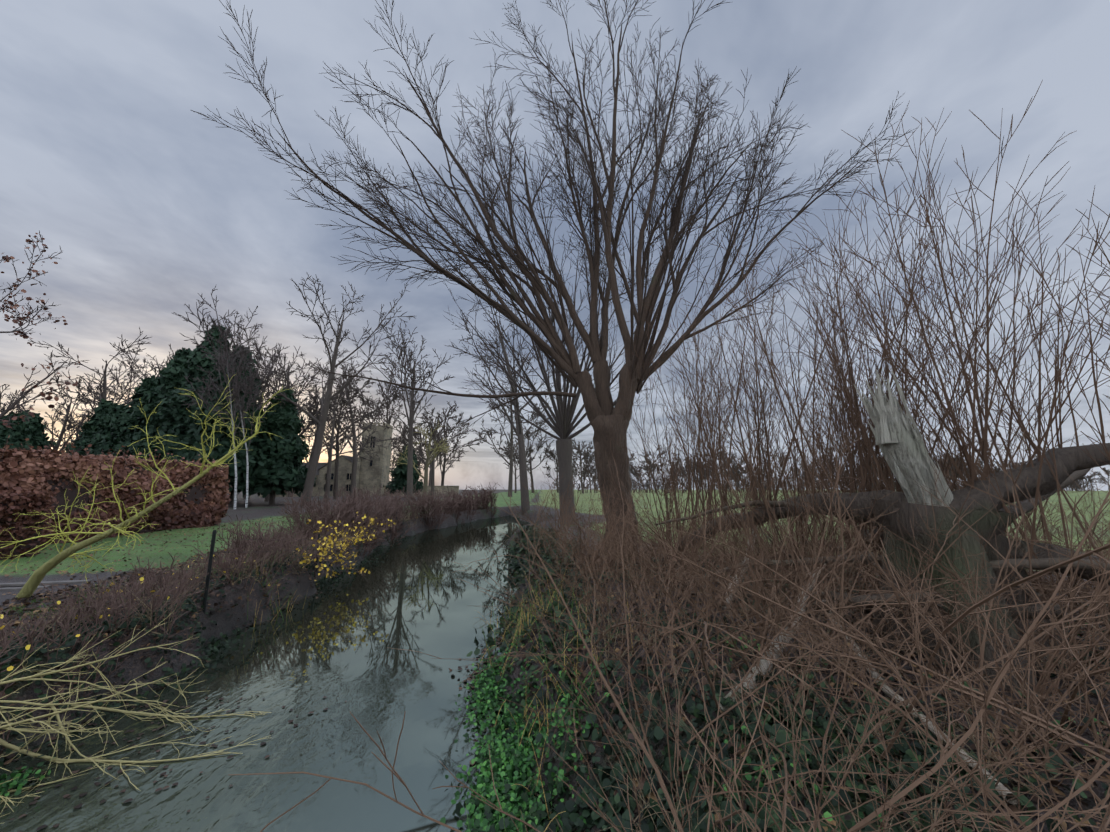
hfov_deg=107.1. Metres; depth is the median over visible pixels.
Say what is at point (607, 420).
willow tree
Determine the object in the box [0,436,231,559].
beech hedge
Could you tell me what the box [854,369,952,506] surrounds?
fallen willow snag
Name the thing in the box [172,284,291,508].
birch trees
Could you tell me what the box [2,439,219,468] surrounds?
hedge stray shoots
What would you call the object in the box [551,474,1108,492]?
hedgerow bush
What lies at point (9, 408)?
copper beech tree
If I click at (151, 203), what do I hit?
sky
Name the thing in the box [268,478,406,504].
conifer trunks
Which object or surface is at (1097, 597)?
dead stems
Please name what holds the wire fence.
on the ground
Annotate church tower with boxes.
[259,423,458,496]
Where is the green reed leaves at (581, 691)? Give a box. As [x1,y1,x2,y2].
[229,547,617,831]
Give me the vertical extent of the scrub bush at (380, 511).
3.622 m
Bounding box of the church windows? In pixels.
[324,437,374,490]
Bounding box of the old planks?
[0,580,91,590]
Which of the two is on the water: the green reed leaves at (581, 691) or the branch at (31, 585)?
the green reed leaves at (581, 691)
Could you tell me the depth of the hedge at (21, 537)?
11.06 m
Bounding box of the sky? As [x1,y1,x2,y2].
[0,0,1109,490]
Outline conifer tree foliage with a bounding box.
[0,325,423,497]
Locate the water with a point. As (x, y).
(414, 593)
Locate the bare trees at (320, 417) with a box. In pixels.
[0,273,1109,514]
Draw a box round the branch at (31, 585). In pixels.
[0,374,294,599]
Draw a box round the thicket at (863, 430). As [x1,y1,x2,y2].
[617,80,1109,608]
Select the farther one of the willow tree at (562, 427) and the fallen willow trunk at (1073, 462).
the willow tree at (562, 427)
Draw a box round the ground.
[0,489,1109,831]
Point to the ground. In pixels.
(136, 665)
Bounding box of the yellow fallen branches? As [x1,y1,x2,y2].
[0,618,271,823]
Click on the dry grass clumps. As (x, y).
(264, 557)
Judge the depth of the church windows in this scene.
88.32 m
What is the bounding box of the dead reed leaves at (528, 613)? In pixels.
[226,560,632,831]
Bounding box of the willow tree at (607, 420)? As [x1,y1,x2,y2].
[191,0,918,557]
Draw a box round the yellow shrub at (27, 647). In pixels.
[0,512,395,670]
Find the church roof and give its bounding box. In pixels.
[302,455,357,474]
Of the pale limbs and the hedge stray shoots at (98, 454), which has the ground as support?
the pale limbs
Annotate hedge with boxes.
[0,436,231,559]
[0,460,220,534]
[0,500,48,559]
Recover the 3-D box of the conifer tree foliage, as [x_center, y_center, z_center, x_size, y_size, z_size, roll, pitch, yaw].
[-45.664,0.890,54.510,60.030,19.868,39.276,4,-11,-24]
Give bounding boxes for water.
[0,515,558,831]
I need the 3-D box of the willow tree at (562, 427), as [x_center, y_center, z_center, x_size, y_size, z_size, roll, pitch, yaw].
[0.530,-2.364,22.454,11.432,16.355,13.219,9,-13,-40]
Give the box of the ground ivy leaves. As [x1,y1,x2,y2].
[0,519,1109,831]
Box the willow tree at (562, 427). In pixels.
[444,230,688,524]
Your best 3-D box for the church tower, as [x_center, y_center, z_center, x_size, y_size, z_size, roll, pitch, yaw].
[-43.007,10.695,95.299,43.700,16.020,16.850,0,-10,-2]
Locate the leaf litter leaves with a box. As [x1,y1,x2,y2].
[0,514,1109,831]
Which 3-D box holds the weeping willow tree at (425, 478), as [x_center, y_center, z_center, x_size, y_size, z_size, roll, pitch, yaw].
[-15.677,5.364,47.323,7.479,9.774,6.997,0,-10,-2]
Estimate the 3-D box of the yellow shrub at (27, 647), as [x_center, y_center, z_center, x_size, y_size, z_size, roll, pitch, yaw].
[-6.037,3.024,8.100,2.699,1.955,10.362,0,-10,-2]
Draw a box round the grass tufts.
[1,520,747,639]
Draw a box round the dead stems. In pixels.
[229,363,1109,831]
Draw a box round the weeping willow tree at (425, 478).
[392,421,449,495]
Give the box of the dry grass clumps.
[0,509,1104,831]
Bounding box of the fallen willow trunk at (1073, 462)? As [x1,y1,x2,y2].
[644,443,1109,693]
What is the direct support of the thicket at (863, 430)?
on the ground
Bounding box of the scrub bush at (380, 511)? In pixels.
[0,481,498,754]
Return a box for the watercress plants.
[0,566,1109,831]
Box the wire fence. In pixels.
[202,496,433,613]
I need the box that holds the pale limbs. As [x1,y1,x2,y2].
[719,525,1017,804]
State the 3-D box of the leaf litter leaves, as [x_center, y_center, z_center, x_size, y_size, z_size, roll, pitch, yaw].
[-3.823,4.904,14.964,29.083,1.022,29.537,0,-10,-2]
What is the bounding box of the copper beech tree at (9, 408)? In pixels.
[0,230,87,428]
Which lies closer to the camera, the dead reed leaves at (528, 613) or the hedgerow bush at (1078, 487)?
the dead reed leaves at (528, 613)

